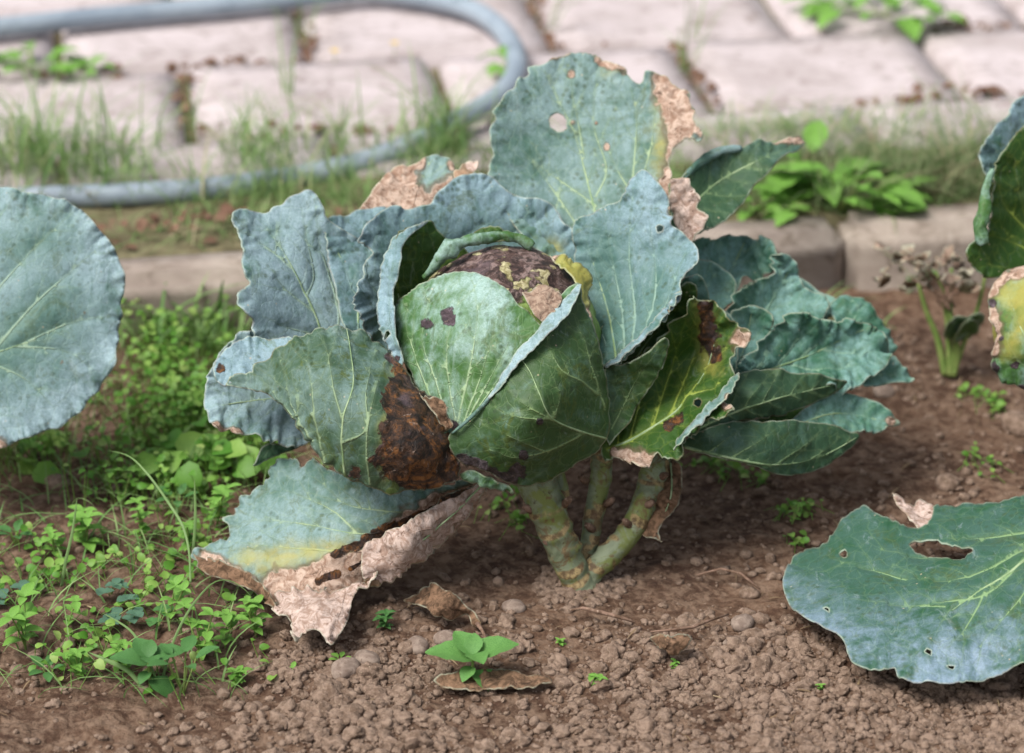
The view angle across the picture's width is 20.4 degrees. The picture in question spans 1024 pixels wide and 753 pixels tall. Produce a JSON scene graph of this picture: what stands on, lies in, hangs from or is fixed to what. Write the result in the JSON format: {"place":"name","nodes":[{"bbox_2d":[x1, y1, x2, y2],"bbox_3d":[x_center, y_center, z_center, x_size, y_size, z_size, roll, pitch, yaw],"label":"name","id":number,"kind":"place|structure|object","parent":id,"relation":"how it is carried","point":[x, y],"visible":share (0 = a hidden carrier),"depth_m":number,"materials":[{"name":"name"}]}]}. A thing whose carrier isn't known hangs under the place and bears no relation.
{"place":"outdoors","nodes":[
{"label":"outdoors","id":0,"kind":"place"},
{"bbox_2d":[0,286,1023,752],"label":"ground","id":1,"kind":"structure","parent":0,"point":[454,560],"depth_m":2.63,"materials":[{"name":"soil"}]},
{"bbox_2d":[0,580,28,604],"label":"weed","id":2,"kind":"object","parent":1,"relation":"on","point":[20,584],"visible":0.82,"depth_m":2.57,"materials":[{"name":"green plant"}]},
{"bbox_2d":[0,519,31,544],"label":"weed","id":3,"kind":"object","parent":1,"relation":"on","point":[17,524],"visible":1,"depth_m":2.66,"materials":[{"name":"green plant"}]},
{"bbox_2d":[0,582,43,649],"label":"weed","id":4,"kind":"object","parent":1,"relation":"on","point":[22,615],"visible":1,"depth_m":2.49,"materials":[{"name":"green plant"}]},
{"bbox_2d":[29,655,63,681],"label":"weed","id":5,"kind":"object","parent":1,"relation":"on","point":[47,676],"visible":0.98,"depth_m":2.45,"materials":[{"name":"green plant"}]},
{"bbox_2d":[39,527,66,557],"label":"weed","id":6,"kind":"object","parent":1,"relation":"on","point":[51,534],"visible":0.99,"depth_m":2.64,"materials":[{"name":"green plant"}]},
{"bbox_2d":[43,473,69,490],"bbox_3d":[-0.444,0.104,2.775,0.027,0.016,0.022,3,25,6],"label":"stone","id":7,"kind":"object","parent":1,"relation":"on","point":[53,481],"visible":0.86,"depth_m":2.77,"materials":[{"name":"grey stone"}]},
{"bbox_2d":[0,186,124,448],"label":"cabbage plant","id":8,"kind":"object","parent":1,"relation":"on","point":[62,281],"visible":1,"depth_m":2.67,"materials":[{"name":"green plant"}]},
{"bbox_2d":[60,500,76,586],"bbox_3d":[-0.403,0.152,2.595,0.004,0.069,0.046,8,26,16],"label":"grass blade","id":9,"kind":"object","parent":1,"relation":"on","point":[66,557],"depth_m":2.59,"materials":[{"name":"green plant"}]},
{"bbox_2d":[51,647,94,680],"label":"weed","id":10,"kind":"object","parent":1,"relation":"on","point":[77,668],"visible":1,"depth_m":2.45,"materials":[{"name":"green plant"}]},
{"bbox_2d":[63,595,82,626],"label":"weed","id":11,"kind":"object","parent":1,"relation":"on","point":[74,606],"visible":1,"depth_m":2.52,"materials":[{"name":"green plant"}]},
{"bbox_2d":[66,504,106,552],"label":"weed","id":12,"kind":"object","parent":1,"relation":"on","point":[84,520],"visible":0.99,"depth_m":2.65,"materials":[{"name":"green plant"}]},
{"bbox_2d":[95,578,128,595],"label":"weed","id":13,"kind":"object","parent":1,"relation":"on","point":[113,584],"visible":1,"depth_m":2.57,"materials":[{"name":"green plant"}]},
{"bbox_2d":[88,652,139,684],"bbox_3d":[-0.341,0.250,2.446,0.050,0.022,0.006,10,27,21],"label":"grass blade","id":14,"kind":"object","parent":1,"relation":"on","point":[131,674],"depth_m":2.44,"materials":[{"name":"green plant"}]},
{"bbox_2d":[102,639,131,671],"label":"weed","id":15,"kind":"object","parent":1,"relation":"on","point":[118,646],"visible":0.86,"depth_m":2.46,"materials":[{"name":"green plant"}]},
{"bbox_2d":[98,594,143,624],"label":"weed","id":16,"kind":"object","parent":1,"relation":"on","point":[136,613],"visible":0.97,"depth_m":2.53,"materials":[{"name":"green plant"}]},
{"bbox_2d":[103,465,140,505],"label":"weed","id":17,"kind":"object","parent":1,"relation":"on","point":[111,473],"visible":0.99,"depth_m":2.73,"materials":[{"name":"green plant"}]},
{"bbox_2d":[103,613,155,676],"bbox_3d":[-0.326,0.233,2.450,0.063,0.048,0.008,19,31,35],"label":"grass blade","id":18,"kind":"object","parent":1,"relation":"on","point":[135,636],"depth_m":2.45,"materials":[{"name":"green plant"}]},
{"bbox_2d":[125,497,153,542],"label":"weed","id":19,"kind":"object","parent":1,"relation":"on","point":[141,514],"visible":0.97,"depth_m":2.66,"materials":[{"name":"green plant"}]},
{"bbox_2d":[110,638,185,697],"bbox_3d":[-0.312,0.251,2.439,0.063,0.044,0.037,9,27,19],"label":"weed","id":20,"kind":"object","parent":1,"relation":"on","point":[143,652],"visible":0.98,"depth_m":2.43,"materials":[{"name":"green plant"}]},
{"bbox_2d":[112,451,191,583],"bbox_3d":[-0.325,0.125,2.609,0.018,0.080,0.141,-17,30,-32],"label":"grass blade","id":21,"kind":"object","parent":1,"relation":"on","point":[173,510],"depth_m":2.60,"materials":[{"name":"green plant"}]},
{"bbox_2d":[145,604,173,626],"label":"weed","id":22,"kind":"object","parent":1,"relation":"on","point":[152,620],"visible":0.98,"depth_m":2.52,"materials":[{"name":"green plant"}]},
{"bbox_2d":[159,574,190,623],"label":"weed","id":23,"kind":"object","parent":1,"relation":"on","point":[179,594],"visible":0.98,"depth_m":2.52,"materials":[{"name":"green plant"}]},
{"bbox_2d":[155,483,198,514],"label":"weed","id":24,"kind":"object","parent":1,"relation":"on","point":[182,488],"visible":0.81,"depth_m":2.72,"materials":[{"name":"green plant"}]},
{"bbox_2d":[147,635,218,692],"bbox_3d":[-0.277,0.250,2.433,0.054,0.044,0.059,5,25,10],"label":"weed","id":25,"kind":"object","parent":1,"relation":"on","point":[188,643],"visible":1,"depth_m":2.43,"materials":[{"name":"green plant"}]},
{"bbox_2d":[175,520,198,550],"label":"weed","id":26,"kind":"object","parent":1,"relation":"on","point":[188,524],"visible":0.62,"depth_m":2.63,"materials":[{"name":"green plant"}]},
{"bbox_2d":[191,479,196,551],"bbox_3d":[-0.290,0.127,2.594,0.004,0.057,0.036,0,25,0],"label":"grass blade","id":27,"kind":"object","parent":1,"relation":"on","point":[195,525],"depth_m":2.59,"materials":[{"name":"green plant"}]},
{"bbox_2d":[175,597,224,660],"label":"weed","id":28,"kind":"object","parent":1,"relation":"on","point":[206,633],"visible":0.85,"depth_m":2.47,"materials":[{"name":"green plant"}]},
{"bbox_2d":[162,579,252,675],"bbox_3d":[-0.271,0.218,2.470,0.099,0.068,0.022,-19,31,-34],"label":"grass blade","id":29,"kind":"object","parent":1,"relation":"on","point":[182,622],"depth_m":2.46,"materials":[{"name":"green plant"}]},
{"bbox_2d":[203,483,240,527],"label":"weed","id":30,"kind":"object","parent":1,"relation":"on","point":[222,491],"visible":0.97,"depth_m":2.68,"materials":[{"name":"green plant"}]},
{"bbox_2d":[211,609,249,647],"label":"weed","id":31,"kind":"object","parent":1,"relation":"on","point":[230,619],"visible":0.94,"depth_m":2.50,"materials":[{"name":"green plant"}]},
{"bbox_2d":[225,665,251,686],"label":"weed","id":32,"kind":"object","parent":1,"relation":"on","point":[239,671],"visible":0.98,"depth_m":2.45,"materials":[{"name":"green plant"}]},
{"bbox_2d":[236,594,272,637],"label":"weed","id":33,"kind":"object","parent":1,"relation":"on","point":[254,606],"visible":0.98,"depth_m":2.51,"materials":[{"name":"green plant"}]},
{"bbox_2d":[328,651,350,659],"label":"weed","id":34,"kind":"object","parent":1,"relation":"on","point":[341,654],"visible":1,"depth_m":2.47,"materials":[{"name":"green plant"}]},
{"bbox_2d":[331,657,359,678],"bbox_3d":[-0.144,0.254,2.460,0.025,0.019,0.033,7,26,14],"label":"stone","id":35,"kind":"object","parent":1,"relation":"on","point":[345,667],"visible":0.96,"depth_m":2.45,"materials":[{"name":"grey stone"}]},
{"bbox_2d":[354,649,380,663],"bbox_3d":[-0.126,0.246,2.477,0.021,0.015,0.024,-10,27,-21],"label":"stone","id":36,"kind":"object","parent":1,"relation":"on","point":[362,656],"visible":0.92,"depth_m":2.47,"materials":[{"name":"grey stone"}]},
{"bbox_2d":[372,609,395,628],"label":"weed","id":37,"kind":"object","parent":1,"relation":"on","point":[384,617],"visible":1,"depth_m":2.52,"materials":[{"name":"green plant"}]},
{"bbox_2d":[397,640,412,653],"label":"stone","id":38,"kind":"object","parent":1,"relation":"on","point":[405,646],"visible":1,"depth_m":2.49,"materials":[{"name":"brown stone"}]},
{"bbox_2d":[408,635,428,654],"bbox_3d":[-0.083,0.237,2.502,0.020,0.015,0.026,-13,28,-25],"label":"stone","id":39,"kind":"object","parent":1,"relation":"on","point":[420,644],"visible":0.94,"depth_m":2.50,"materials":[{"name":"grey stone"}]},
{"bbox_2d":[433,630,452,644],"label":"stone","id":40,"kind":"object","parent":1,"relation":"on","point":[441,636],"visible":0.56,"depth_m":2.50,"materials":[{"name":"grey stone"}]},
{"bbox_2d":[404,582,485,637],"bbox_3d":[-0.053,0.206,2.512,0.118,0.032,0.031,21,33,38],"label":"dead leaf","id":41,"kind":"object","parent":1,"relation":"on","point":[435,599],"visible":0.99,"depth_m":2.51,"materials":[{"name":"brown plant"}]},
{"bbox_2d":[0,274,908,705],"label":"grass","id":42,"kind":"structure","parent":1,"relation":"on","point":[196,326],"depth_m":2.75,"materials":[{"name":"green plant"}]},
{"bbox_2d":[425,631,518,691],"bbox_3d":[-0.036,0.247,2.443,0.076,0.046,0.045,9,27,19],"label":"weed","id":43,"kind":"object","parent":1,"relation":"on","point":[462,646],"visible":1,"depth_m":2.44,"materials":[{"name":"green plant"}]},
{"bbox_2d":[433,666,551,691],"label":"dead leaf","id":44,"kind":"object","parent":1,"relation":"on","point":[508,678],"visible":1,"depth_m":2.43,"materials":[{"name":"brown plant"}]},
{"bbox_2d":[0,376,998,752],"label":"straw","id":45,"kind":"object","parent":1,"relation":"on","point":[526,554],"visible":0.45,"depth_m":2.57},
{"bbox_2d":[0,294,1012,709],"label":"ground cover","id":46,"kind":"object","parent":1,"relation":"on","point":[214,450],"visible":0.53,"depth_m":2.78,"materials":[{"name":"green plant"}]},
{"bbox_2d":[0,319,1023,752],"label":"soil clods","id":47,"kind":"object","parent":1,"relation":"on","point":[332,703],"visible":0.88,"depth_m":2.43,"materials":[{"name":"brown soil"}]},
{"bbox_2d":[650,633,691,655],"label":"dead leaf","id":48,"kind":"object","parent":47,"relation":"on","point":[676,644],"visible":1,"depth_m":2.47,"materials":[{"name":"brown plant"}]},
{"bbox_2d":[501,599,525,612],"bbox_3d":[0.001,0.207,2.556,0.023,0.013,0.018,8,26,17],"label":"stone","id":49,"kind":"object","parent":1,"relation":"on","point":[517,606],"visible":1,"depth_m":2.55,"materials":[{"name":"grey stone"}]},
{"bbox_2d":[190,52,914,644],"bbox_3d":[0.030,-0.038,2.636,0.701,0.412,0.365,-10,27,-21],"label":"cabbage plant","id":50,"kind":"object","parent":1,"relation":"on","point":[538,308],"visible":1,"depth_m":2.59,"materials":[{"name":"green plant"}]},
{"bbox_2d":[118,204,998,337],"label":"kerb","id":51,"kind":"structure","parent":1,"relation":"on","point":[822,252],"depth_m":3.19,"materials":[{"name":"concrete"}]},
{"bbox_2d":[555,637,565,645],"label":"weed","id":52,"kind":"object","parent":1,"relation":"on","point":[560,641],"visible":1,"depth_m":2.50,"materials":[{"name":"green plant"}]},
{"bbox_2d":[588,673,607,684],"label":"weed","id":53,"kind":"object","parent":1,"relation":"on","point":[591,676],"visible":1,"depth_m":2.44,"materials":[{"name":"green plant"}]},
{"bbox_2d":[569,606,634,622],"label":"twig","id":54,"kind":"object","parent":1,"relation":"on","point":[602,612],"visible":1,"depth_m":2.52,"materials":[{"name":"brown wood"}]},
{"bbox_2d":[670,658,679,667],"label":"weed","id":55,"kind":"object","parent":1,"relation":"on","point":[674,663],"visible":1,"depth_m":2.47,"materials":[{"name":"green plant"}]},
{"bbox_2d":[650,614,728,632],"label":"twig","id":56,"kind":"object","parent":1,"relation":"on","point":[692,626],"visible":1,"depth_m":2.50,"materials":[{"name":"brown wood"}]},
{"bbox_2d":[697,567,760,589],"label":"twig","id":57,"kind":"object","parent":1,"relation":"on","point":[736,572],"visible":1,"depth_m":2.59,"materials":[{"name":"brown wood"}]},
{"bbox_2d":[731,613,754,631],"bbox_3d":[0.205,0.220,2.528,0.020,0.015,0.025,16,29,31],"label":"stone","id":58,"kind":"object","parent":1,"relation":"on","point":[740,622],"visible":1,"depth_m":2.52,"materials":[{"name":"grey stone"}]},
{"bbox_2d":[738,587,759,599],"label":"stone","id":59,"kind":"object","parent":1,"relation":"on","point":[749,593],"visible":1,"depth_m":2.58,"materials":[{"name":"beige stone"}]},
{"bbox_2d":[788,502,805,523],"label":"weed","id":60,"kind":"object","parent":1,"relation":"on","point":[798,513],"visible":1,"depth_m":2.69,"materials":[{"name":"green plant"}]},
{"bbox_2d":[815,683,824,689],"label":"weed","id":61,"kind":"object","parent":1,"relation":"on","point":[820,687],"visible":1,"depth_m":2.43,"materials":[{"name":"green plant"}]},
{"bbox_2d":[872,384,894,398],"bbox_3d":[0.389,0.016,2.973,0.022,0.016,0.027,-4,25,-8],"label":"stone","id":62,"kind":"object","parent":1,"relation":"on","point":[886,391],"visible":0.86,"depth_m":2.96,"materials":[{"name":"beige stone"}]},
{"bbox_2d":[782,95,1023,683],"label":"cabbage plant","id":63,"kind":"object","parent":1,"relation":"on","point":[885,594],"visible":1,"depth_m":2.52,"materials":[{"name":"green plant"}]},
{"bbox_2d":[906,270,933,292],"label":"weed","id":64,"kind":"object","parent":1,"relation":"on","point":[909,278],"visible":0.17,"depth_m":3.21,"materials":[{"name":"green plant"}]},
{"bbox_2d":[872,242,986,377],"bbox_3d":[0.440,-0.074,2.984,0.122,0.145,0.109,0,25,0],"label":"withered plant","id":65,"kind":"object","parent":1,"relation":"on","point":[963,329],"visible":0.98,"depth_m":2.97,"materials":[{"name":"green plant"}]},
{"bbox_2d":[935,473,959,491],"bbox_3d":[0.425,0.105,2.776,0.024,0.018,0.030,1,25,3],"label":"stone","id":66,"kind":"object","parent":1,"relation":"on","point":[947,482],"visible":1,"depth_m":2.77,"materials":[{"name":"beige stone"}]},
{"bbox_2d":[1000,410,1023,437],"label":"stone","id":67,"kind":"object","parent":1,"relation":"on","point":[1012,421],"visible":1,"depth_m":2.88,"materials":[{"name":"beige stone"}]},
{"bbox_2d":[0,0,1023,186],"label":"path","id":68,"kind":"structure","parent":0,"point":[754,50],"depth_m":3.69,"materials":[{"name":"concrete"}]},
{"bbox_2d":[0,41,83,75],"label":"weed","id":69,"kind":"object","parent":68,"relation":"on","point":[65,67],"visible":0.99,"depth_m":3.66,"materials":[{"name":"green plant"}]},
{"bbox_2d":[49,54,115,76],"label":"weed","id":70,"kind":"object","parent":68,"relation":"on","point":[84,61],"visible":0.89,"depth_m":3.64,"materials":[{"name":"green plant"}]},
{"bbox_2d":[477,45,506,76],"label":"weed","id":71,"kind":"object","parent":68,"relation":"on","point":[494,67],"visible":0.89,"depth_m":3.64,"materials":[{"name":"green plant"}]},
{"bbox_2d":[780,0,966,41],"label":"weed","id":72,"kind":"object","parent":68,"relation":"on","point":[911,27],"visible":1,"depth_m":3.81,"materials":[{"name":"green plant"}]},
{"bbox_2d":[0,0,1023,258],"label":"verge","id":73,"kind":"structure","parent":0,"point":[132,214],"depth_m":3.26,"materials":[{"name":"green plant"}]},
{"bbox_2d":[0,0,527,207],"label":"garden hose","id":74,"kind":"object","parent":73,"relation":"on","point":[498,27],"visible":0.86,"depth_m":3.66,"materials":[{"name":"rubber"}]},
{"bbox_2d":[390,41,398,55],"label":"yellow flower","id":75,"kind":"object","parent":73,"relation":"on","point":[394,42],"visible":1,"depth_m":3.71,"materials":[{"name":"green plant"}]},
{"bbox_2d":[37,0,1023,248],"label":"leaf litter","id":76,"kind":"object","parent":73,"relation":"on","point":[226,209],"visible":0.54,"depth_m":3.58,"materials":[{"name":"brown plant"}]},
{"bbox_2d":[738,192,812,220],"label":"weed","id":77,"kind":"object","parent":73,"relation":"on","point":[773,213],"visible":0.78,"depth_m":3.24,"materials":[{"name":"green plant"}]},
{"bbox_2d":[762,120,883,210],"bbox_3d":[0.356,-0.236,3.279,0.144,0.084,0.123,0,25,0],"label":"weed","id":78,"kind":"object","parent":73,"relation":"on","point":[811,135],"visible":0.7,"depth_m":3.26,"materials":[{"name":"green plant"}]},
{"bbox_2d":[669,62,1008,274],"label":"dry grass","id":79,"kind":"structure","parent":73,"relation":"on","point":[937,160],"depth_m":3.30,"materials":[{"name":"green plant"}]},
{"bbox_2d":[753,156,936,225],"bbox_3d":[0.379,-0.215,3.257,0.218,0.069,0.168,0,25,0],"label":"weed","id":80,"kind":"object","parent":73,"relation":"on","point":[893,192],"visible":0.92,"depth_m":3.24,"materials":[{"name":"green plant"}]}
]}

